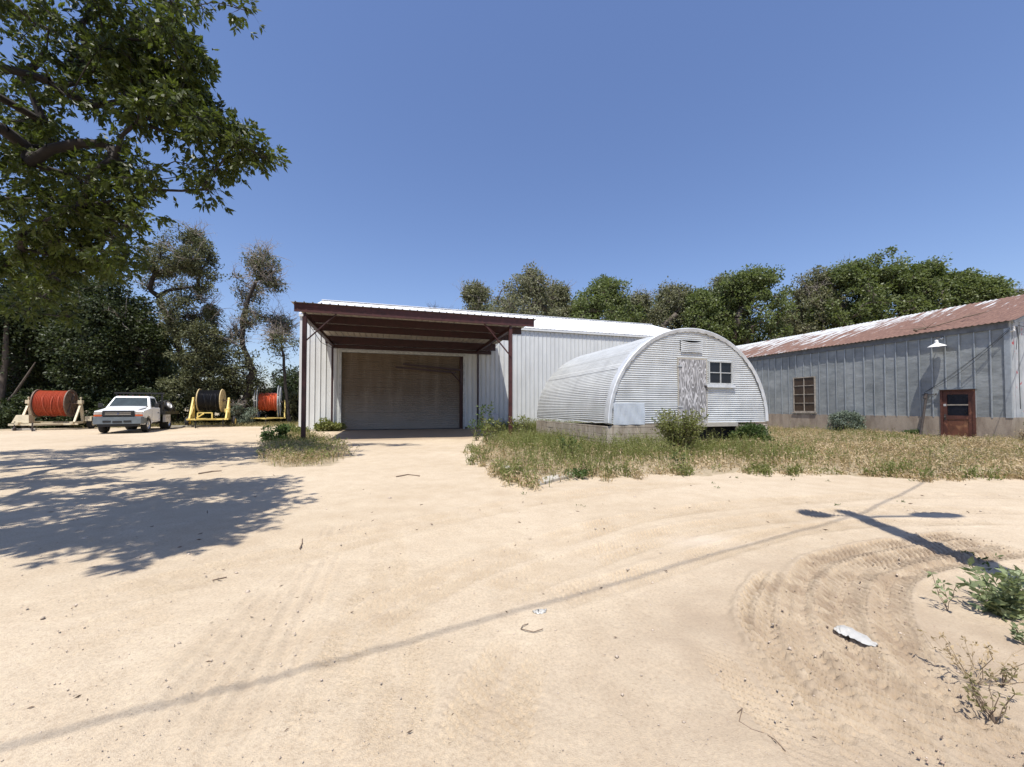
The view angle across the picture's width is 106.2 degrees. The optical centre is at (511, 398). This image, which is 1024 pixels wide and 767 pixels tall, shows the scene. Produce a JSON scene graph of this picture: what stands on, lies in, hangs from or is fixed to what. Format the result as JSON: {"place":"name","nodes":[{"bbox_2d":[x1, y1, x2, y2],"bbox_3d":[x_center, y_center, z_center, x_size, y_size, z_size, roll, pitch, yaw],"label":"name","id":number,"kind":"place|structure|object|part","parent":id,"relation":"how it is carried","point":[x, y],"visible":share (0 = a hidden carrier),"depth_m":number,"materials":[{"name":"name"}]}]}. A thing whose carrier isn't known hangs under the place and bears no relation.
{"place":"outdoors","nodes":[
{"label":"outdoors","id":0,"kind":"place"},
{"bbox_2d":[251,428,358,466],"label":"dry grass","id":1,"kind":"structure","parent":0,"point":[290,459],"depth_m":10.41,"materials":[{"name":"beige plant"}]},
{"bbox_2d":[0,409,1023,766],"bbox_3d":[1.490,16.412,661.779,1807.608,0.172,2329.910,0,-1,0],"label":"ground","id":2,"kind":"structure","parent":0,"point":[244,511],"depth_m":2.58,"materials":[{"name":"beige sand"}]},
{"bbox_2d":[0,320,35,408],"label":"slender tree","id":3,"kind":"object","parent":2,"relation":"on","point":[3,378],"visible":0.76,"depth_m":25.55,"materials":[{"name":"grey plant"}]},
{"bbox_2d":[0,392,47,428],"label":"undergrowth bush","id":4,"kind":"object","parent":2,"relation":"on","point":[17,408],"visible":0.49,"depth_m":24.95,"materials":[{"name":"green plant"}]},
{"bbox_2d":[11,428,36,430],"bbox_3d":[-28.612,1.797,22.565,1.000,0.150,0.400,0,-1,-20],"label":"timber","id":5,"kind":"object","parent":2,"relation":"on","point":[18,429],"visible":0.77,"depth_m":22.50,"materials":[{"name":"beige wood"}]},
{"bbox_2d":[0,252,61,397],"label":"dark tree","id":6,"kind":"object","parent":2,"relation":"on","point":[15,378],"visible":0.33,"depth_m":26.26,"materials":[{"name":"green plant"}]},
{"bbox_2d":[0,385,64,427],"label":"undergrowth bush","id":7,"kind":"object","parent":2,"relation":"on","point":[26,391],"visible":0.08,"depth_m":25.98,"materials":[{"name":"green plant"}]},
{"bbox_2d":[0,266,102,420],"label":"dark tree","id":8,"kind":"object","parent":2,"relation":"on","point":[40,370],"visible":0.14,"depth_m":27.20,"materials":[{"name":"green plant"}]},
{"bbox_2d":[8,389,95,430],"bbox_3d":[-28.035,0.641,23.379,3.140,2.480,3.535,1,-1,-28],"label":"reel trailer","id":9,"kind":"object","parent":2,"relation":"on","point":[40,402],"visible":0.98,"depth_m":23.34,"materials":[{"name":"metal"}]},
{"bbox_2d":[23,389,108,427],"bbox_3d":[-30.195,0.776,26.645,5.221,2.976,3.356,0,-1,0],"label":"undergrowth bush","id":10,"kind":"object","parent":2,"relation":"on","point":[85,398],"visible":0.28,"depth_m":26.01,"materials":[{"name":"green plant"}]},
{"bbox_2d":[32,273,157,401],"bbox_3d":[-30.015,-3.844,28.133,6.236,11.817,6.167,0,-1,15],"label":"dark tree","id":11,"kind":"object","parent":2,"relation":"on","point":[81,368],"visible":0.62,"depth_m":26.64,"materials":[{"name":"green plant"}]},
{"bbox_2d":[76,385,128,415],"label":"undergrowth bush","id":12,"kind":"object","parent":2,"relation":"on","point":[106,398],"visible":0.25,"depth_m":26.85,"materials":[{"name":"green plant"}]},
{"bbox_2d":[87,290,180,401],"bbox_3d":[-28.243,-2.982,29.165,5.472,10.197,5.537,-1,-2,30],"label":"dark tree","id":13,"kind":"object","parent":2,"relation":"on","point":[151,345],"visible":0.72,"depth_m":28.33,"materials":[{"name":"green plant"}]},
{"bbox_2d":[93,392,178,432],"bbox_3d":[-22.045,0.736,22.731,2.520,2.260,5.915,1,-1,-28],"label":"pickup truck","id":14,"kind":"object","parent":2,"relation":"on","point":[132,411],"visible":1,"depth_m":21.32,"materials":[{"name":"white paint"}]},
{"bbox_3d":[-20.895,0.222,22.395,0.152,0.496,1.029,1,-1,-28],"label":"side window","id":15,"kind":"part","parent":14,"relation":"part of","materials":[{"name":"black glass"}]},
{"bbox_2d":[0,0,291,333],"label":"overhanging tree","id":16,"kind":"object","parent":2,"relation":"on","point":[140,76],"visible":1,"depth_m":8.57,"materials":[{"name":"green plant"}]},
{"bbox_2d":[113,385,184,425],"bbox_3d":[-26.925,0.523,27.863,5.056,3.148,3.129,0,-1,0],"label":"undergrowth bush","id":17,"kind":"object","parent":2,"relation":"on","point":[150,389],"visible":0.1,"depth_m":27.72,"materials":[{"name":"green plant"}]},
{"bbox_2d":[33,420,298,427],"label":"green weeds","id":18,"kind":"object","parent":2,"relation":"on","point":[269,423],"visible":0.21,"depth_m":27.80,"materials":[{"name":"green plant"}]},
{"bbox_2d":[153,344,189,416],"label":"dark tree","id":19,"kind":"object","parent":2,"relation":"on","point":[176,365],"visible":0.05,"depth_m":40.20,"materials":[{"name":"green plant"}]},
{"bbox_2d":[150,377,209,424],"bbox_3d":[-25.192,0.305,28.976,5.016,3.966,2.980,0,-1,0],"label":"undergrowth bush","id":20,"kind":"object","parent":2,"relation":"on","point":[176,389],"visible":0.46,"depth_m":28.47,"materials":[{"name":"green plant"}]},
{"bbox_2d":[126,219,239,417],"bbox_3d":[-25.073,-6.148,29.356,8.207,15.463,5.806,-1,-1,25],"label":"leaning elm tree","id":21,"kind":"object","parent":2,"relation":"on","point":[205,356],"visible":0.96,"depth_m":28.33,"materials":[{"name":"green plant"}]},
{"bbox_2d":[171,425,208,427],"bbox_3d":[-22.099,1.884,26.364,2.300,0.150,0.400,0,-1,-12],"label":"timber","id":22,"kind":"object","parent":2,"relation":"on","point":[172,426],"visible":0.59,"depth_m":26.21,"materials":[{"name":"beige wood"}]},
{"bbox_2d":[198,470,221,473],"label":"twig","id":23,"kind":"object","parent":2,"relation":"on","point":[209,471],"visible":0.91,"depth_m":7.93,"materials":[{"name":"brown wood"}]},
{"bbox_2d":[184,389,236,427],"bbox_3d":[-21.013,0.615,26.636,2.860,2.680,3.218,1,-1,-24],"label":"reel trailer","id":24,"kind":"object","parent":2,"relation":"on","point":[210,400],"visible":1,"depth_m":26.73,"materials":[{"name":"metal"}]},
{"bbox_2d":[179,379,241,424],"bbox_3d":[-23.334,0.353,29.894,4.406,3.908,3.179,0,-1,0],"label":"undergrowth bush","id":25,"kind":"object","parent":2,"relation":"on","point":[187,403],"visible":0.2,"depth_m":29.21,"materials":[{"name":"green plant"}]},
{"bbox_2d":[214,386,261,424],"bbox_3d":[-21.827,0.449,30.483,3.531,3.806,3.259,0,-1,0],"label":"undergrowth bush","id":26,"kind":"object","parent":2,"relation":"on","point":[231,394],"visible":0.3,"depth_m":29.87,"materials":[{"name":"green plant"}]},
{"bbox_2d":[230,396,257,425],"bbox_3d":[-20.395,1.051,29.178,1.959,2.594,2.133,0,-1,-15],"label":"grey brush","id":27,"kind":"object","parent":2,"relation":"on","point":[246,417],"visible":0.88,"depth_m":28.89,"materials":[{"name":"green plant"}]},
{"bbox_2d":[212,234,299,417],"bbox_3d":[-19.852,-5.356,30.199,7.860,14.647,5.577,-1,-1,28],"label":"half dead elm tree","id":28,"kind":"object","parent":2,"relation":"on","point":[262,272],"visible":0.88,"depth_m":29.79,"materials":[{"name":"green plant"}]},
{"bbox_2d":[254,387,281,422],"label":"undergrowth bush","id":29,"kind":"object","parent":2,"relation":"on","point":[263,411],"visible":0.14,"depth_m":33.29,"materials":[{"name":"green plant"}]},
{"bbox_2d":[251,385,290,423],"bbox_3d":[-19.809,0.467,31.321,3.090,3.187,3.056,0,-1,16],"label":"reel trailer","id":30,"kind":"object","parent":2,"relation":"on","point":[268,401],"visible":0.83,"depth_m":30.77,"materials":[{"name":"metal"}]},
{"bbox_2d":[259,423,291,442],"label":"tall weed","id":31,"kind":"object","parent":2,"relation":"on","point":[283,429],"visible":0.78,"depth_m":14.73,"materials":[{"name":"green plant"}]},
{"bbox_2d":[257,309,299,422],"bbox_3d":[-18.673,-2.767,31.161,3.857,9.611,4.080,0,-1,-13],"label":"bare tree","id":32,"kind":"object","parent":2,"relation":"on","point":[283,355],"visible":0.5,"depth_m":31.04,"materials":[{"name":"green plant"}]},
{"bbox_2d":[260,384,298,422],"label":"undergrowth bush","id":33,"kind":"object","parent":2,"relation":"on","point":[283,392],"visible":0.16,"depth_m":33.87,"materials":[{"name":"green plant"}]},
{"bbox_2d":[267,364,298,410],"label":"dark tree","id":34,"kind":"object","parent":2,"relation":"on","point":[293,379],"visible":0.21,"depth_m":42.69,"materials":[{"name":"green plant"}]},
{"bbox_2d":[275,391,298,422],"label":"undergrowth bush","id":35,"kind":"object","parent":2,"relation":"on","point":[294,405],"visible":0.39,"depth_m":32.21,"materials":[{"name":"green plant"}]},
{"bbox_2d":[285,422,310,433],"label":"tall weed","id":36,"kind":"object","parent":2,"relation":"on","point":[294,427],"visible":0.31,"depth_m":18.33,"materials":[{"name":"green plant"}]},
{"bbox_2d":[313,417,346,431],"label":"tall weed","id":37,"kind":"object","parent":2,"relation":"on","point":[327,425],"visible":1,"depth_m":21.69,"materials":[{"name":"green plant"}]},
{"bbox_2d":[291,301,535,438],"bbox_3d":[-4.866,-0.937,20.184,10.440,5.710,7.640,0,-1,-17],"label":"carport canopy","id":38,"kind":"object","parent":2,"relation":"on","point":[355,327],"visible":0.98,"depth_m":18.91,"materials":[{"name":"red metal"}]},
{"bbox_2d":[467,419,482,440],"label":"milkweed","id":39,"kind":"object","parent":2,"relation":"on","point":[473,428],"visible":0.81,"depth_m":17.13,"materials":[{"name":"green plant"}]},
{"bbox_2d":[454,276,496,311],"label":"elm tree","id":40,"kind":"object","parent":2,"relation":"on","point":[475,294],"visible":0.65,"depth_m":45.57,"materials":[{"name":"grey plant"}]},
{"bbox_2d":[299,299,669,430],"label":"metal shed","id":41,"kind":"structure","parent":2,"relation":"on","point":[375,390],"depth_m":24.64,"materials":[{"name":"grey paint"}]},
{"bbox_2d":[341,352,459,429],"bbox_3d":[-6.654,-0.433,23.868,7.220,4.649,0.110,0,-1,-17],"label":"overhead door","id":42,"kind":"structure","parent":41,"relation":"in","point":[377,395],"depth_m":23.75,"materials":[{"name":"metal"}]},
{"bbox_2d":[395,363,461,384],"bbox_3d":[-5.075,-1.561,23.791,4.115,1.300,0.123,1,-1,-23],"label":"steel jib","id":43,"kind":"object","parent":41,"relation":"attached to","point":[460,370],"visible":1,"depth_m":23.93,"materials":[{"name":"metal"}]},
{"bbox_2d":[476,401,493,441],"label":"milkweed","id":44,"kind":"object","parent":2,"relation":"on","point":[488,420],"visible":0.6,"depth_m":16.21,"materials":[{"name":"green plant"}]},
{"bbox_2d":[483,413,498,426],"bbox_3d":[-1.364,1.413,24.821,1.120,1.000,0.560,0,-1,-17],"label":"leaning sheet","id":45,"kind":"object","parent":2,"relation":"on","point":[495,417],"visible":0.21,"depth_m":24.98,"materials":[{"name":"white paint"}]},
{"bbox_2d":[479,417,504,444],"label":"milkweed","id":46,"kind":"object","parent":2,"relation":"on","point":[490,428],"visible":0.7,"depth_m":14.65,"materials":[{"name":"green plant"}]},
{"bbox_2d":[483,294,515,313],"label":"faded tree","id":47,"kind":"object","parent":2,"relation":"on","point":[501,306],"visible":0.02,"depth_m":54.27,"materials":[{"name":"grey plant"}]},
{"bbox_2d":[0,462,1023,766],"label":"pebbles","id":48,"kind":"object","parent":2,"relation":"on","point":[466,650],"visible":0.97,"depth_m":2.15,"materials":[{"name":"stone"}]},
{"bbox_2d":[508,415,531,435],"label":"milkweed","id":49,"kind":"object","parent":2,"relation":"on","point":[523,417],"visible":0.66,"depth_m":16.34,"materials":[{"name":"plant"}]},
{"bbox_2d":[28,454,1019,742],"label":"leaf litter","id":50,"kind":"object","parent":2,"relation":"on","point":[506,612],"visible":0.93,"depth_m":3.20,"materials":[{"name":"brown plant"}]},
{"bbox_2d":[483,258,565,316],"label":"elm tree","id":51,"kind":"object","parent":2,"relation":"on","point":[532,282],"visible":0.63,"depth_m":43.81,"materials":[{"name":"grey plant"}]},
{"bbox_2d":[515,304,555,316],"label":"faded tree","id":52,"kind":"object","parent":2,"relation":"on","point":[530,309],"visible":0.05,"depth_m":53.33,"materials":[{"name":"green plant"}]},
{"bbox_2d":[532,609,546,613],"bbox_3d":[0.186,1.422,2.593,0.101,0.022,0.072,0,-1,0],"label":"plastic scrap","id":53,"kind":"object","parent":2,"relation":"on","point":[539,611],"visible":1,"depth_m":2.58,"materials":[{"name":"white plastic"}]},
{"bbox_2d":[538,473,571,485],"bbox_3d":[0.786,1.515,7.238,0.289,0.104,1.350,-1,-2,40],"label":"concrete edging","id":54,"kind":"object","parent":2,"relation":"on","point":[556,478],"visible":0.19,"depth_m":7.13,"materials":[{"name":"white concrete"}]},
{"bbox_2d":[539,275,579,317],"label":"elm tree","id":55,"kind":"object","parent":2,"relation":"on","point":[562,297],"visible":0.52,"depth_m":47.10,"materials":[{"name":"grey plant"}]},
{"bbox_2d":[556,434,581,458],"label":"tall weed","id":56,"kind":"object","parent":2,"relation":"on","point":[562,440],"visible":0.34,"depth_m":10.18,"materials":[{"name":"green plant"}]},
{"bbox_2d":[562,466,590,478],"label":"dry weed","id":57,"kind":"object","parent":2,"relation":"on","point":[582,474],"visible":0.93,"depth_m":7.34,"materials":[{"name":"green plant"}]},
{"bbox_2d":[563,273,645,322],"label":"broadleaf tree","id":58,"kind":"object","parent":2,"relation":"on","point":[602,296],"visible":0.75,"depth_m":44.02,"materials":[{"name":"green plant"}]},
{"bbox_2d":[617,285,663,325],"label":"elm tree","id":59,"kind":"object","parent":2,"relation":"on","point":[638,297],"visible":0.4,"depth_m":49.48,"materials":[{"name":"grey plant"}]},
{"bbox_2d":[536,328,768,449],"bbox_3d":[5.292,-0.274,16.221,6.672,4.184,6.509,0,-1,-17],"label":"quonset hut","id":60,"kind":"object","parent":2,"relation":"on","point":[629,388],"visible":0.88,"depth_m":13.33,"materials":[{"name":"white metal"}]},
{"bbox_2d":[677,359,706,422],"bbox_3d":[6.231,-0.271,13.164,1.330,2.160,0.074,0,-1,-17],"label":"door","id":61,"kind":"structure","parent":60,"relation":"in","point":[692,373],"depth_m":13.17,"materials":[{"name":"white wood"}]},
{"bbox_2d":[706,361,735,387],"bbox_3d":[7.335,-0.866,13.535,1.250,0.935,0.105,0,-1,-17],"label":"window","id":62,"kind":"structure","parent":60,"relation":"in","point":[720,373],"depth_m":13.53,"materials":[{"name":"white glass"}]},
{"bbox_2d":[643,285,682,327],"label":"faded tree","id":63,"kind":"object","parent":2,"relation":"on","point":[662,314],"visible":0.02,"depth_m":53.37,"materials":[{"name":"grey plant"}]},
{"bbox_2d":[644,276,705,329],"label":"elm tree","id":64,"kind":"object","parent":2,"relation":"on","point":[672,296],"visible":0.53,"depth_m":45.93,"materials":[{"name":"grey plant"}]},
{"bbox_2d":[665,452,689,463],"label":"dry weed","id":65,"kind":"object","parent":2,"relation":"on","point":[683,457],"visible":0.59,"depth_m":9.05,"materials":[{"name":"green plant"}]},
{"bbox_2d":[650,408,708,453],"bbox_3d":[4.886,0.968,11.308,1.581,1.474,1.482,0,-1,19],"label":"green bush","id":66,"kind":"object","parent":2,"relation":"on","point":[686,427],"visible":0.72,"depth_m":11.10,"materials":[{"name":"green plant"}]},
{"bbox_2d":[676,286,730,340],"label":"broadleaf tree","id":67,"kind":"object","parent":2,"relation":"on","point":[703,305],"visible":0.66,"depth_m":43.95,"materials":[{"name":"green plant"}]},
{"bbox_2d":[696,272,759,345],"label":"elm tree","id":68,"kind":"object","parent":2,"relation":"on","point":[717,284],"visible":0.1,"depth_m":47.26,"materials":[{"name":"green plant"}]},
{"bbox_2d":[460,418,1023,489],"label":"dry grass","id":69,"kind":"structure","parent":2,"relation":"on","point":[970,443],"depth_m":9.23,"materials":[{"name":"beige plant"}]},
{"bbox_2d":[728,420,777,442],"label":"green bush","id":70,"kind":"object","parent":2,"relation":"on","point":[746,428],"visible":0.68,"depth_m":12.99,"materials":[{"name":"green plant"}]},
{"bbox_2d":[712,263,801,344],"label":"broadleaf tree","id":71,"kind":"object","parent":2,"relation":"on","point":[747,289],"visible":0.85,"depth_m":43.80,"materials":[{"name":"green plant"}]},
{"bbox_2d":[737,708,785,751],"bbox_3d":[1.030,1.397,1.625,0.071,0.008,0.218,0,-1,-12],"label":"twig","id":72,"kind":"object","parent":2,"relation":"on","point":[741,709],"visible":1,"depth_m":1.62,"materials":[{"name":"wood"}]},
{"bbox_2d":[522,472,1021,587],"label":"seedlings","id":73,"kind":"object","parent":2,"relation":"on","point":[999,556],"visible":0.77,"depth_m":3.42,"materials":[{"name":"green plant"}]},
{"bbox_2d":[762,299,815,336],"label":"faded tree","id":74,"kind":"object","parent":2,"relation":"on","point":[784,320],"visible":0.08,"depth_m":53.70,"materials":[{"name":"green plant"}]},
{"bbox_2d":[784,299,815,335],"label":"faded tree","id":75,"kind":"object","parent":2,"relation":"on","point":[804,313],"visible":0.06,"depth_m":53.31,"materials":[{"name":"green plant"}]},
{"bbox_2d":[783,265,852,336],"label":"elm tree","id":76,"kind":"object","parent":2,"relation":"on","point":[808,291],"visible":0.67,"depth_m":45.35,"materials":[{"name":"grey plant"}]},
{"bbox_2d":[826,410,866,431],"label":"juniper bush","id":77,"kind":"object","parent":2,"relation":"on","point":[854,419],"visible":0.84,"depth_m":20.34,"materials":[{"name":"green plant"}]},
{"bbox_2d":[805,252,900,331],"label":"broadleaf tree","id":78,"kind":"object","parent":2,"relation":"on","point":[856,275],"visible":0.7,"depth_m":43.06,"materials":[{"name":"green plant"}]},
{"bbox_2d":[833,625,878,645],"bbox_3d":[2.031,1.383,2.265,0.139,0.021,0.211,1,-1,-26],"label":"plastic scrap","id":79,"kind":"object","parent":2,"relation":"on","point":[853,634],"visible":1,"depth_m":2.26,"materials":[{"name":"white plastic"}]},
{"bbox_2d":[736,294,1023,440],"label":"old metal building","id":80,"kind":"structure","parent":2,"relation":"on","point":[883,375],"depth_m":19.04,"materials":[{"name":"metal"}]},
{"bbox_2d":[792,376,816,412],"bbox_3d":[17.794,-0.233,23.438,0.130,2.210,1.420,0,-1,-17],"label":"window","id":81,"kind":"structure","parent":80,"relation":"in","point":[801,394],"depth_m":23.42,"materials":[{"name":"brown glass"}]},
{"bbox_2d":[927,337,946,347],"bbox_3d":[19.267,-2.590,17.428,0.630,0.490,0.608,-1,-1,25],"label":"barn lamp","id":82,"kind":"object","parent":80,"relation":"attached to","point":[936,343],"visible":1,"depth_m":17.37,"materials":[{"name":"white metal"}]},
{"bbox_2d":[902,308,998,331],"bbox_3d":[20.399,-3.639,18.137,1.333,0.768,3.361,1,-2,-42],"label":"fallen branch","id":83,"kind":"object","parent":80,"relation":"attached to","point":[917,329],"visible":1,"depth_m":18.21,"materials":[{"name":"brown wood"}]},
{"bbox_2d":[943,391,972,437],"bbox_3d":[19.724,0.759,17.021,0.094,2.195,0.940,0,-1,-17],"label":"door","id":84,"kind":"structure","parent":80,"relation":"in","point":[957,405],"depth_m":17.02,"materials":[{"name":"brown paint"}]},
{"bbox_2d":[924,325,1023,408],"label":"service bracket","id":85,"kind":"object","parent":80,"relation":"attached to","point":[1013,328],"visible":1,"depth_m":15.64,"materials":[{"name":"grey metal"}]},
{"bbox_2d":[764,532,1023,765],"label":"dirt clods","id":86,"kind":"object","parent":2,"relation":"on","point":[927,762],"visible":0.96,"depth_m":2.50,"materials":[{"name":"brown soil"}]},
{"bbox_2d":[843,245,949,321],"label":"broadleaf tree","id":87,"kind":"object","parent":2,"relation":"on","point":[887,273],"visible":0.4,"depth_m":43.09,"materials":[{"name":"green plant"}]},
{"bbox_2d":[902,429,922,434],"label":"weed bush","id":88,"kind":"object","parent":2,"relation":"on","point":[912,430],"visible":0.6,"depth_m":18.20,"materials":[{"name":"green plant"}]},
{"bbox_2d":[919,393,936,434],"bbox_3d":[19.227,0.804,17.907,0.696,2.166,0.427,0,-1,18],"label":"leaning pipe","id":89,"kind":"object","parent":2,"relation":"on","point":[925,396],"visible":0.93,"depth_m":17.89,"materials":[{"name":"grey metal"}]},
{"bbox_2d":[888,252,973,316],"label":"broadleaf tree","id":90,"kind":"object","parent":2,"relation":"on","point":[934,267],"visible":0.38,"depth_m":42.23,"materials":[{"name":"green plant"}]},
{"bbox_2d":[927,571,962,610],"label":"thin weed","id":91,"kind":"object","parent":2,"relation":"on","point":[937,586],"visible":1,"depth_m":2.56,"materials":[{"name":"green plant"}]},
{"bbox_2d":[933,267,998,307],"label":"broadleaf tree","id":92,"kind":"object","parent":2,"relation":"on","point":[971,290],"visible":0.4,"depth_m":40.81,"materials":[{"name":"green plant"}]},
{"bbox_2d":[917,629,1023,684],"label":"dry weed","id":93,"kind":"object","parent":2,"relation":"on","point":[953,656],"visible":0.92,"depth_m":1.89,"materials":[{"name":"brown plant"}]},
{"bbox_2d":[956,556,1023,621],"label":"weed","id":94,"kind":"object","parent":2,"relation":"on","point":[1006,600],"visible":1,"depth_m":2.45,"materials":[{"name":"green plant"}]},
{"bbox_2d":[962,671,1022,723],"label":"dry weed","id":95,"kind":"object","parent":2,"relation":"on","point":[985,707],"visible":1,"depth_m":1.67,"materials":[{"name":"brown plant"}]},
{"bbox_2d":[977,271,1021,300],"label":"broadleaf tree","id":96,"kind":"object","parent":2,"relation":"on","point":[1002,289],"visible":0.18,"depth_m":40.65,"materials":[{"name":"green plant"}]},
{"bbox_2d":[979,666,1020,686],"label":"dry weed","id":97,"kind":"object","parent":2,"relation":"on","point":[1005,680],"visible":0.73,"depth_m":1.87,"materials":[{"name":"beige plant"}]},
{"bbox_2d":[1009,622,1023,643],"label":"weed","id":98,"kind":"object","parent":2,"relation":"on","point":[1020,635],"visible":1,"depth_m":2.19,"materials":[{"name":"green plant"}]},
{"bbox_2d":[1012,281,1023,295],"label":"elm tree","id":99,"kind":"object","parent":2,"relation":"on","point":[1021,291],"visible":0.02,"depth_m":43.73,"materials":[{"name":"green plant"}]},
{"bbox_2d":[1013,429,1023,440],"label":"dry bush","id":100,"kind":"object","parent":2,"relation":"on","point":[1022,435],"visible":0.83,"depth_m":15.12,"materials":[{"name":"beige plant"}]},
{"bbox_2d":[0,0,1023,407],"label":"sky","id":101,"kind":"structure","parent":0,"point":[431,145],"materials":[{"name":"blue"}]},
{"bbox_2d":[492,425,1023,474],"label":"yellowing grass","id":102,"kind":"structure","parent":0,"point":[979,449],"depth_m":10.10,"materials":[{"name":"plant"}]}
]}

